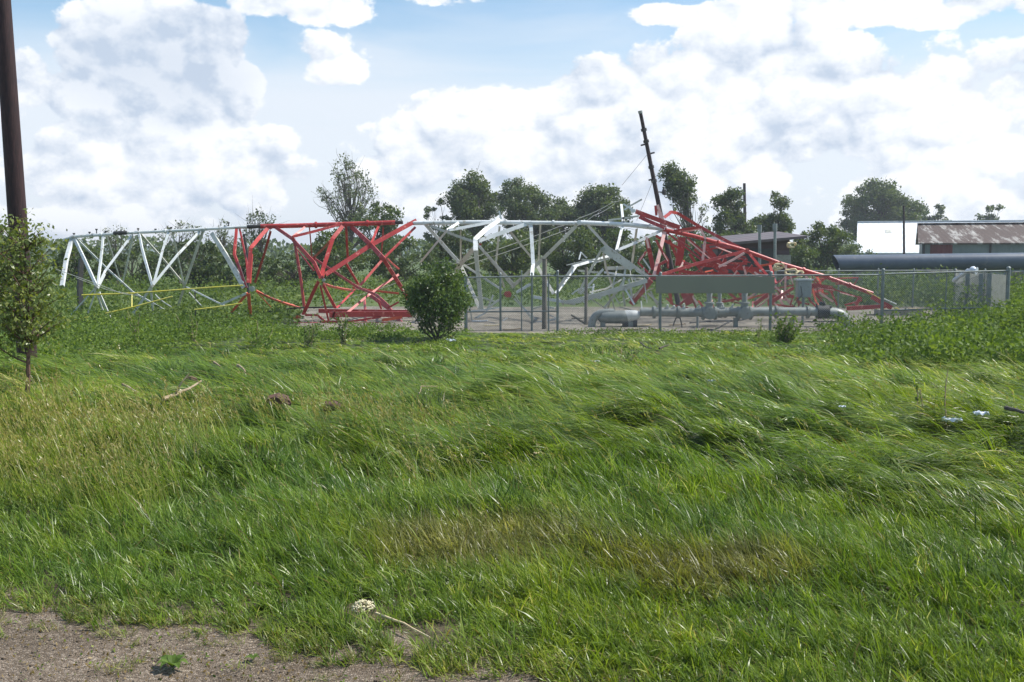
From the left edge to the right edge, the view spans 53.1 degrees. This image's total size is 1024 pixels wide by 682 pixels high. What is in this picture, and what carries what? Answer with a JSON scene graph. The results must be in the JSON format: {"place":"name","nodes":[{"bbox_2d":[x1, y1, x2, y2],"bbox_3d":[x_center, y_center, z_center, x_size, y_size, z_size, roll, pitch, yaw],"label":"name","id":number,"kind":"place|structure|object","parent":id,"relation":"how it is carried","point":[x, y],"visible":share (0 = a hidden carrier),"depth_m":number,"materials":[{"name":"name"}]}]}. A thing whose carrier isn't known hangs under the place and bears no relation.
{"place":"outdoors","nodes":[
{"label":"outdoors","id":0,"kind":"place"},
{"bbox_2d":[0,583,671,681],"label":"gravel road","id":1,"kind":"structure","parent":0,"point":[33,639],"depth_m":4.14,"materials":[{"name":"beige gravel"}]},
{"bbox_2d":[155,654,188,667],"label":"rosette weed","id":2,"kind":"object","parent":1,"relation":"on","point":[172,660],"visible":1,"depth_m":4.03,"materials":[{"name":"green plant"}]},
{"bbox_2d":[0,605,466,681],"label":"grass tufts","id":3,"kind":"object","parent":1,"relation":"on","point":[137,643],"visible":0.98,"depth_m":4.12,"materials":[{"name":"green plant"}]},
{"bbox_2d":[38,243,819,252],"bbox_3d":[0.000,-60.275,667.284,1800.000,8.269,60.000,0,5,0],"label":"hills","id":4,"kind":"structure","parent":0,"point":[293,249],"depth_m":672.58,"materials":[{"name":"green plant"}]},
{"bbox_2d":[0,253,1023,681],"bbox_3d":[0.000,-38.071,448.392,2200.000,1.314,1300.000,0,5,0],"label":"ground","id":5,"kind":"structure","parent":0,"point":[440,625],"depth_m":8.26,"materials":[{"name":"green plant"}]},
{"bbox_2d":[0,224,32,287],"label":"tree","id":6,"kind":"object","parent":5,"relation":"on","point":[3,239],"visible":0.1,"depth_m":51.50,"materials":[{"name":"green plant"}]},
{"bbox_2d":[0,0,37,361],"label":"utility pole","id":7,"kind":"object","parent":5,"relation":"on","point":[13,158],"visible":0.59,"depth_m":20.45,"materials":[{"name":"wood"}]},
{"bbox_2d":[0,208,49,323],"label":"sapling","id":8,"kind":"object","parent":5,"relation":"on","point":[11,247],"visible":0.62,"depth_m":10.40,"materials":[{"name":"green plant"}]},
{"bbox_2d":[0,217,77,394],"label":"sapling","id":9,"kind":"object","parent":5,"relation":"on","point":[25,316],"visible":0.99,"depth_m":10.45,"materials":[{"name":"green plant"}]},
{"bbox_2d":[42,240,116,287],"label":"bush","id":10,"kind":"object","parent":5,"relation":"on","point":[73,259],"visible":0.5,"depth_m":57.29,"materials":[{"name":"green plant"}]},
{"bbox_2d":[77,259,83,314],"bbox_3d":[-16.834,-2.071,39.975,0.239,2.291,0.239,5,7,45],"label":"broken post","id":11,"kind":"object","parent":5,"relation":"on","point":[79,281],"visible":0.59,"depth_m":39.89,"materials":[{"name":"metal"}]},
{"bbox_2d":[94,223,141,286],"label":"tree","id":12,"kind":"object","parent":5,"relation":"on","point":[111,240],"visible":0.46,"depth_m":65.56,"materials":[{"name":"green plant"}]},
{"bbox_2d":[100,241,167,288],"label":"bush","id":13,"kind":"object","parent":5,"relation":"on","point":[150,258],"visible":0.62,"depth_m":59.58,"materials":[{"name":"green plant"}]},
{"bbox_2d":[126,308,145,341],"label":"weed plant","id":14,"kind":"object","parent":5,"relation":"on","point":[135,324],"visible":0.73,"depth_m":27.15,"materials":[{"name":"green plant"}]},
{"bbox_2d":[0,300,294,363],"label":"verge weeds","id":15,"kind":"object","parent":5,"relation":"on","point":[163,329],"visible":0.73,"depth_m":27.88,"materials":[{"name":"green plant"}]},
{"bbox_2d":[76,285,242,319],"bbox_3d":[-12.011,-1.304,34.823,5.651,1.212,0.448,0,5,0],"label":"handrail","id":16,"kind":"object","parent":5,"relation":"on","point":[151,292],"visible":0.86,"depth_m":34.96,"materials":[{"name":"yellow metal"}]},
{"bbox_2d":[154,217,201,285],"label":"tree","id":17,"kind":"object","parent":5,"relation":"on","point":[178,227],"visible":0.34,"depth_m":61.72,"materials":[{"name":"green plant"}]},
{"bbox_2d":[174,313,200,342],"bbox_3d":[-8.732,-0.361,27.584,0.663,0.805,0.468,1,5,15],"label":"weed plant","id":18,"kind":"object","parent":5,"relation":"on","point":[192,329],"visible":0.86,"depth_m":27.48,"materials":[{"name":"green plant"}]},
{"bbox_2d":[155,234,230,290],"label":"bush","id":19,"kind":"object","parent":5,"relation":"on","point":[200,265],"visible":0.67,"depth_m":57.34,"materials":[{"name":"green plant"}]},
{"bbox_2d":[194,291,241,315],"bbox_3d":[-9.899,-1.263,34.523,1.661,0.812,0.244,0,5,0],"label":"handrail","id":20,"kind":"object","parent":5,"relation":"on","point":[214,307],"visible":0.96,"depth_m":34.42,"materials":[{"name":"yellow metal"}]},
{"bbox_2d":[203,218,242,267],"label":"tree","id":21,"kind":"object","parent":5,"relation":"on","point":[223,235],"visible":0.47,"depth_m":63.70,"materials":[{"name":"green plant"}]},
{"bbox_2d":[206,247,275,292],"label":"bush","id":22,"kind":"object","parent":5,"relation":"on","point":[218,269],"visible":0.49,"depth_m":55.43,"materials":[{"name":"green plant"}]},
{"bbox_2d":[243,234,249,307],"bbox_3d":[-10.351,-2.556,39.931,0.214,3.265,0.140,0,5,0],"label":"dark stake","id":23,"kind":"object","parent":5,"relation":"on","point":[246,248],"visible":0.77,"depth_m":39.81,"materials":[{"name":"metal"}]},
{"bbox_2d":[241,318,274,346],"bbox_3d":[-6.612,-0.205,26.502,0.897,0.908,0.688,0,5,0],"label":"weed plant","id":24,"kind":"object","parent":5,"relation":"on","point":[255,330],"visible":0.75,"depth_m":26.40,"materials":[{"name":"green plant"}]},
{"bbox_2d":[236,201,286,291],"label":"tree","id":25,"kind":"object","parent":5,"relation":"on","point":[262,241],"visible":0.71,"depth_m":61.49,"materials":[{"name":"green plant"}]},
{"bbox_2d":[266,393,290,405],"bbox_3d":[-2.274,0.568,9.918,0.268,0.134,0.142,0,5,0],"label":"dirt clod","id":26,"kind":"object","parent":5,"relation":"on","point":[276,395],"visible":0.73,"depth_m":9.89,"materials":[{"name":"brown soil"}]},
{"bbox_2d":[0,362,587,524],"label":"seed grass","id":27,"kind":"structure","parent":5,"relation":"on","point":[53,438],"depth_m":7.45,"materials":[{"name":"green plant"}]},
{"bbox_2d":[262,250,326,290],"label":"bush","id":28,"kind":"object","parent":5,"relation":"on","point":[276,268],"visible":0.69,"depth_m":59.46,"materials":[{"name":"green plant"}]},
{"bbox_2d":[301,313,324,347],"bbox_3d":[-5.094,-0.238,26.409,0.563,1.007,0.600,3,6,31],"label":"weed plant","id":29,"kind":"object","parent":5,"relation":"on","point":[311,340],"visible":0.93,"depth_m":26.36,"materials":[{"name":"green plant"}]},
{"bbox_2d":[322,400,344,411],"bbox_3d":[-1.829,0.666,10.540,0.256,0.126,0.116,0,5,0],"label":"dirt clod","id":30,"kind":"object","parent":5,"relation":"on","point":[333,406],"visible":0.45,"depth_m":10.51,"materials":[{"name":"brown soil"}]},
{"bbox_2d":[250,318,421,342],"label":"edge weeds","id":31,"kind":"object","parent":5,"relation":"on","point":[363,329],"visible":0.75,"depth_m":29.66,"materials":[{"name":"green plant"}]},
{"bbox_2d":[302,227,375,291],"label":"bush","id":32,"kind":"object","parent":5,"relation":"on","point":[338,252],"visible":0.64,"depth_m":61.15,"materials":[{"name":"green plant"}]},
{"bbox_2d":[333,312,349,343],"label":"weed plant","id":33,"kind":"object","parent":5,"relation":"on","point":[343,338],"visible":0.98,"depth_m":27.20,"materials":[{"name":"green plant"}]},
{"bbox_2d":[311,150,382,273],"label":"tree","id":34,"kind":"object","parent":5,"relation":"on","point":[350,212],"visible":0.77,"depth_m":90.88,"materials":[{"name":"green plant"}]},
{"bbox_2d":[351,599,374,612],"bbox_3d":[-0.673,1.205,4.629,0.111,0.073,0.101,0,5,0],"label":"flower head","id":35,"kind":"object","parent":5,"relation":"on","point":[368,604],"visible":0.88,"depth_m":4.61},
{"bbox_2d":[351,201,404,281],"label":"tree","id":36,"kind":"object","parent":5,"relation":"on","point":[377,207],"visible":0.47,"depth_m":78.80,"materials":[{"name":"green plant"}]},
{"bbox_2d":[375,612,429,637],"bbox_3d":[-0.475,1.219,4.409,0.015,0.026,0.399,-4,7,-41],"label":"dry stalk","id":37,"kind":"object","parent":5,"relation":"on","point":[388,617],"visible":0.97,"depth_m":4.41,"materials":[{"name":"beige plant"}]},
{"bbox_2d":[364,235,441,287],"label":"bush","id":38,"kind":"object","parent":5,"relation":"on","point":[403,264],"visible":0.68,"depth_m":61.02,"materials":[{"name":"green plant"}]},
{"bbox_2d":[400,255,473,340],"bbox_3d":[-2.081,-1.175,28.534,2.068,2.444,2.136,0,5,0],"label":"bush","id":39,"kind":"object","parent":5,"relation":"on","point":[452,303],"visible":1,"depth_m":28.11,"materials":[{"name":"green plant"}]},
{"bbox_2d":[423,198,452,261],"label":"tree","id":40,"kind":"object","parent":5,"relation":"on","point":[427,215],"visible":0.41,"depth_m":98.94,"materials":[{"name":"green plant"}]},
{"bbox_2d":[30,233,855,264],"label":"distant woods","id":41,"kind":"object","parent":5,"relation":"on","point":[275,253],"visible":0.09,"depth_m":178.49,"materials":[{"name":"green plant"}]},
{"bbox_2d":[418,225,498,283],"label":"bush","id":42,"kind":"object","parent":5,"relation":"on","point":[449,239],"visible":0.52,"depth_m":65.15,"materials":[{"name":"green plant"}]},
{"bbox_2d":[440,163,507,255],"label":"tree","id":43,"kind":"object","parent":5,"relation":"on","point":[472,198],"visible":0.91,"depth_m":98.24,"materials":[{"name":"green plant"}]},
{"bbox_2d":[60,199,897,322],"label":"lattice tower","id":44,"kind":"structure","parent":5,"relation":"on","point":[715,262],"depth_m":36.49,"materials":[{"name":"red metal"}]},
{"bbox_2d":[452,203,614,269],"bbox_3d":[0.690,-3.849,38.108,6.254,2.528,0.020,0,5,0],"label":"cable","id":45,"kind":"object","parent":44,"relation":"attached to","point":[541,239],"visible":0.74,"depth_m":38.11,"materials":[{"name":"white paint"}]},
{"bbox_2d":[444,198,623,266],"bbox_3d":[0.811,-4.010,37.792,6.724,2.581,0.020,0,5,0],"label":"cable","id":46,"kind":"object","parent":44,"relation":"attached to","point":[541,233],"visible":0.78,"depth_m":37.79,"materials":[{"name":"white paint"}]},
{"bbox_2d":[0,266,959,326],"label":"field weeds","id":47,"kind":"object","parent":5,"relation":"on","point":[189,299],"visible":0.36,"depth_m":46.98,"materials":[{"name":"green plant"}]},
{"bbox_2d":[238,306,339,314],"bbox_3d":[-8.342,-1.109,38.050,3.904,0.367,0.054,0,5,0],"label":"cable","id":48,"kind":"object","parent":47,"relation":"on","point":[303,307],"visible":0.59,"depth_m":38.02,"materials":[{"name":"red metal"}]},
{"bbox_2d":[0,337,1022,547],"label":"seed stalks","id":49,"kind":"object","parent":5,"relation":"on","point":[679,476],"visible":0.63,"depth_m":7.99,"materials":[{"name":"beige plant"}]},
{"bbox_2d":[464,270,558,330],"bbox_3d":[-0.018,-1.194,32.021,2.973,2.053,0.126,0,5,0],"label":"chain link fence","id":50,"kind":"object","parent":5,"relation":"on","point":[500,311],"visible":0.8,"depth_m":32.00,"materials":[{"name":"metal"}]},
{"bbox_2d":[0,325,1023,434],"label":"grass","id":51,"kind":"structure","parent":5,"relation":"on","point":[452,369],"depth_m":15.43,"materials":[{"name":"green plant"}]},
{"bbox_2d":[161,373,201,400],"bbox_3d":[-3.320,0.448,10.443,0.154,0.264,0.571,2,6,25],"label":"fallen branch","id":52,"kind":"object","parent":51,"relation":"on","point":[186,389],"visible":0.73,"depth_m":10.37,"materials":[{"name":"beige wood"}]},
{"bbox_2d":[484,227,542,282],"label":"bush","id":53,"kind":"object","parent":5,"relation":"on","point":[513,263],"visible":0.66,"depth_m":68.83,"materials":[{"name":"green plant"}]},
{"bbox_2d":[489,175,559,273],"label":"tree","id":54,"kind":"object","parent":5,"relation":"on","point":[526,209],"visible":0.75,"depth_m":101.71,"materials":[{"name":"green plant"}]},
{"bbox_2d":[542,259,546,328],"bbox_3d":[1.036,-1.440,32.604,0.166,2.349,0.163,0,5,0],"label":"wooden post","id":55,"kind":"object","parent":5,"relation":"on","point":[544,271],"visible":0.68,"depth_m":32.53,"materials":[{"name":"grey wood"}]},
{"bbox_2d":[534,196,581,259],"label":"tree","id":56,"kind":"object","parent":5,"relation":"on","point":[560,201],"visible":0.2,"depth_m":106.42,"materials":[{"name":"green plant"}]},
{"bbox_2d":[525,225,600,284],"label":"bush","id":57,"kind":"object","parent":5,"relation":"on","point":[557,261],"visible":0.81,"depth_m":64.88,"materials":[{"name":"green plant"}]},
{"bbox_2d":[571,267,587,324],"bbox_3d":[2.495,-1.462,34.509,1.033,2.053,0.112,0,5,0],"label":"wooden post","id":58,"kind":"object","parent":5,"relation":"on","point":[585,322],"visible":0.64,"depth_m":34.49,"materials":[{"name":"grey wood"}]},
{"bbox_2d":[554,183,633,274],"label":"tree","id":59,"kind":"object","parent":5,"relation":"on","point":[597,197],"visible":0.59,"depth_m":101.46,"materials":[{"name":"green plant"}]},
{"bbox_2d":[577,227,648,282],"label":"bush","id":60,"kind":"object","parent":5,"relation":"on","point":[612,239],"visible":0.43,"depth_m":67.14,"materials":[{"name":"green plant"}]},
{"bbox_2d":[293,306,941,333],"bbox_3d":[6.000,-0.908,38.573,30.000,0.005,17.000,0,5,0],"label":"gravel pad","id":61,"kind":"object","parent":5,"relation":"on","point":[568,320],"visible":0.28,"depth_m":36.12,"materials":[{"name":"grey gravel"}]},
{"bbox_2d":[794,279,813,322],"bbox_3d":[9.716,-1.279,34.385,0.724,1.611,0.456,0,5,0],"label":"control box","id":62,"kind":"object","parent":61,"relation":"on","point":[804,293],"visible":0.65,"depth_m":34.23,"materials":[{"name":"grey paint"}]},
{"bbox_2d":[612,339,648,361],"bbox_3d":[2.482,0.277,21.617,0.749,0.689,0.680,0,5,0],"label":"weed plant","id":63,"kind":"object","parent":5,"relation":"on","point":[626,355],"visible":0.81,"depth_m":21.65,"materials":[{"name":"green plant"}]},
{"bbox_2d":[638,110,680,304],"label":"utility pole","id":64,"kind":"object","parent":5,"relation":"on","point":[657,198],"visible":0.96,"depth_m":43.86,"materials":[{"name":"wood"}]},
{"bbox_2d":[630,236,698,283],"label":"bush","id":65,"kind":"object","parent":5,"relation":"on","point":[654,247],"visible":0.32,"depth_m":63.54,"materials":[{"name":"green plant"}]},
{"bbox_2d":[655,160,698,255],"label":"tree","id":66,"kind":"object","parent":5,"relation":"on","point":[679,185],"visible":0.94,"depth_m":82.78,"materials":[{"name":"green plant"}]},
{"bbox_2d":[673,203,716,273],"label":"tree","id":67,"kind":"object","parent":5,"relation":"on","point":[699,209],"visible":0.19,"depth_m":85.18,"materials":[{"name":"green plant"}]},
{"bbox_2d":[683,226,734,276],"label":"tree","id":68,"kind":"object","parent":5,"relation":"on","point":[698,242],"visible":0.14,"depth_m":73.49,"materials":[{"name":"green plant"}]},
{"bbox_2d":[588,293,849,326],"bbox_3d":[6.858,-0.893,33.891,8.739,1.631,0.930,0,5,0],"label":"pipe manifold","id":69,"kind":"object","parent":5,"relation":"on","point":[708,310],"visible":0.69,"depth_m":33.52,"materials":[{"name":"grey paint"}]},
{"bbox_2d":[558,268,884,330],"bbox_3d":[6.537,-1.218,32.019,10.190,2.102,0.115,0,5,0],"label":"chain link fence","id":70,"kind":"object","parent":5,"relation":"on","point":[882,283],"visible":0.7,"depth_m":32.01,"materials":[{"name":"metal"}]},
{"bbox_2d":[656,277,774,292],"bbox_3d":[6.329,-1.746,31.916,3.700,0.520,0.070,0,5,0],"label":"sign board","id":71,"kind":"object","parent":70,"relation":"attached to","point":[715,284],"visible":1,"depth_m":31.88,"materials":[{"name":"metal"}]},
{"bbox_2d":[709,185,761,234],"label":"tree","id":72,"kind":"object","parent":5,"relation":"on","point":[734,220],"visible":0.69,"depth_m":86.67,"materials":[{"name":"green plant"}]},
{"bbox_2d":[743,183,746,226],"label":"utility pole","id":73,"kind":"object","parent":5,"relation":"on","point":[744,196],"visible":0.28,"depth_m":96.08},
{"bbox_2d":[700,231,807,295],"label":"shed","id":74,"kind":"structure","parent":5,"relation":"on","point":[749,241],"depth_m":55.79,"materials":[{"name":"grey"}]},
{"bbox_2d":[757,225,761,293],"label":"metal post","id":75,"kind":"object","parent":5,"relation":"on","point":[759,229],"visible":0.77,"depth_m":49.71,"materials":[{"name":"metal"}]},
{"bbox_2d":[755,315,764,338],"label":"weed plant","id":76,"kind":"object","parent":5,"relation":"on","point":[757,334],"visible":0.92,"depth_m":28.58,"materials":[{"name":"green plant"}]},
{"bbox_2d":[749,190,795,232],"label":"tree","id":77,"kind":"object","parent":5,"relation":"on","point":[783,222],"visible":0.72,"depth_m":88.48,"materials":[{"name":"green plant"}]},
{"bbox_2d":[773,224,776,294],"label":"metal post","id":78,"kind":"object","parent":5,"relation":"on","point":[775,233],"visible":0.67,"depth_m":49.72,"materials":[{"name":"metal"}]},
{"bbox_2d":[769,311,803,344],"bbox_3d":[7.394,-0.318,27.730,1.002,1.019,1.059,1,5,11],"label":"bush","id":79,"kind":"object","parent":5,"relation":"on","point":[788,336],"visible":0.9,"depth_m":27.63,"materials":[{"name":"green plant"}]},
{"bbox_2d":[789,234,820,281],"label":"bush","id":80,"kind":"object","parent":5,"relation":"on","point":[806,253],"visible":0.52,"depth_m":71.08,"materials":[{"name":"green plant"}]},
{"bbox_2d":[798,220,856,273],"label":"tree","id":81,"kind":"object","parent":5,"relation":"on","point":[828,248],"visible":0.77,"depth_m":78.83,"materials":[{"name":"green plant"}]},
{"bbox_2d":[829,240,876,276],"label":"bush","id":82,"kind":"object","parent":5,"relation":"on","point":[852,249],"visible":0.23,"depth_m":95.11,"materials":[{"name":"green plant"}]},
{"bbox_2d":[755,268,953,307],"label":"chain link fence","id":83,"kind":"object","parent":5,"relation":"on","point":[877,277],"visible":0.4,"depth_m":43.95,"materials":[{"name":"metal"}]},
{"bbox_2d":[835,175,929,241],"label":"tree","id":84,"kind":"object","parent":5,"relation":"on","point":[887,201],"visible":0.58,"depth_m":146.49,"materials":[{"name":"green plant"}]},
{"bbox_2d":[903,206,905,272],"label":"utility pole","id":85,"kind":"object","parent":5,"relation":"on","point":[904,230],"visible":0.52,"depth_m":73.52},
{"bbox_2d":[805,263,1023,307],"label":"chain-link fence","id":86,"kind":"object","parent":5,"relation":"on","point":[893,279],"visible":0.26,"depth_m":45.85,"materials":[{"name":"grey metal"}]},
{"bbox_2d":[811,296,1023,370],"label":"roadside weeds","id":87,"kind":"object","parent":5,"relation":"on","point":[923,337],"visible":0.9,"depth_m":21.43,"materials":[{"name":"green plant"}]},
{"bbox_2d":[914,384,923,419],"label":"weed plant","id":88,"kind":"object","parent":5,"relation":"on","point":[917,398],"visible":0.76,"depth_m":9.35,"materials":[{"name":"green plant"}]},
{"bbox_2d":[919,204,930,220],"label":"tree","id":89,"kind":"object","parent":5,"relation":"on","point":[926,211],"visible":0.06,"depth_m":155.67,"materials":[{"name":"green plant"}]},
{"bbox_2d":[832,253,1023,301],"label":"pipeline","id":90,"kind":"object","parent":5,"relation":"on","point":[986,261],"visible":0.73,"depth_m":49.22,"materials":[{"name":"grey metal"}]},
{"bbox_2d":[926,203,950,220],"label":"tree","id":91,"kind":"object","parent":5,"relation":"on","point":[938,215],"visible":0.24,"depth_m":158.55,"materials":[{"name":"green plant"}]},
{"bbox_2d":[857,220,1023,273],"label":"barn","id":92,"kind":"structure","parent":5,"relation":"on","point":[881,237],"depth_m":105.85,"materials":[{"name":"white metal"}]},
{"bbox_2d":[943,371,947,432],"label":"weed plant","id":93,"kind":"object","parent":5,"relation":"on","point":[945,399],"visible":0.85,"depth_m":9.04,"materials":[{"name":"brown plant"}]},
{"bbox_2d":[884,266,1010,323],"bbox_3d":[13.593,-1.278,32.014,3.915,2.102,0.138,0,5,0],"label":"chain link fence","id":94,"kind":"object","parent":5,"relation":"on","point":[1007,282],"visible":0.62,"depth_m":31.98,"materials":[{"name":"metal"}]},
{"bbox_2d":[941,416,961,422],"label":"litter","id":95,"kind":"object","parent":5,"relation":"on","point":[953,419],"visible":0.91,"depth_m":8.79,"materials":[{"name":"plastic"}]},
{"bbox_2d":[915,222,1023,277],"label":"shed","id":96,"kind":"structure","parent":5,"relation":"on","point":[956,238],"depth_m":77.32,"materials":[{"name":"metal"}]},
{"bbox_2d":[929,245,952,275],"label":"door","id":97,"kind":"structure","parent":96,"relation":"in","point":[934,249],"depth_m":77.18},
{"bbox_2d":[920,271,1023,313],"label":"bank weeds","id":98,"kind":"object","parent":5,"relation":"on","point":[1011,296],"visible":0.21,"depth_m":35.77,"materials":[{"name":"green plant"}]},
{"bbox_2d":[954,269,1005,308],"bbox_3d":[17.267,-1.748,38.054,0.115,1.991,12.497,2,5,16],"label":"chain link fence","id":99,"kind":"object","parent":5,"relation":"on","point":[993,286],"visible":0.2,"depth_m":33.88,"materials":[{"name":"metal"}]},
{"bbox_2d":[952,266,991,317],"bbox_3d":[16.125,-1.573,35.922,0.809,2.108,2.838,-1,5,-11],"label":"torn sheeting","id":100,"kind":"object","parent":99,"relation":"hanging from","point":[972,286],"visible":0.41,"depth_m":36.09,"materials":[{"name":"plastic"}]},
{"bbox_2d":[949,281,1023,338],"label":"corner weeds","id":101,"kind":"object","parent":5,"relation":"on","point":[1017,313],"visible":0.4,"depth_m":25.11,"materials":[{"name":"green plant"}]},
{"bbox_2d":[973,204,1005,219],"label":"tree","id":102,"kind":"object","parent":5,"relation":"on","point":[989,215],"visible":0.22,"depth_m":158.34,"materials":[{"name":"green plant"}]},
{"bbox_2d":[1004,406,1023,413],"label":"fallen branch","id":103,"kind":"object","parent":5,"relation":"on","point":[1008,408],"visible":1,"depth_m":8.77,"materials":[{"name":"wood"}]},
{"bbox_2d":[0,0,1023,246],"label":"sky","id":104,"kind":"structure","parent":0,"point":[144,115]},
{"bbox_2d":[874,309,921,315],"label":"concrete slab","id":105,"kind":"structure","parent":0,"point":[889,312],"depth_m":39.32,"materials":[{"name":"grey concrete"}]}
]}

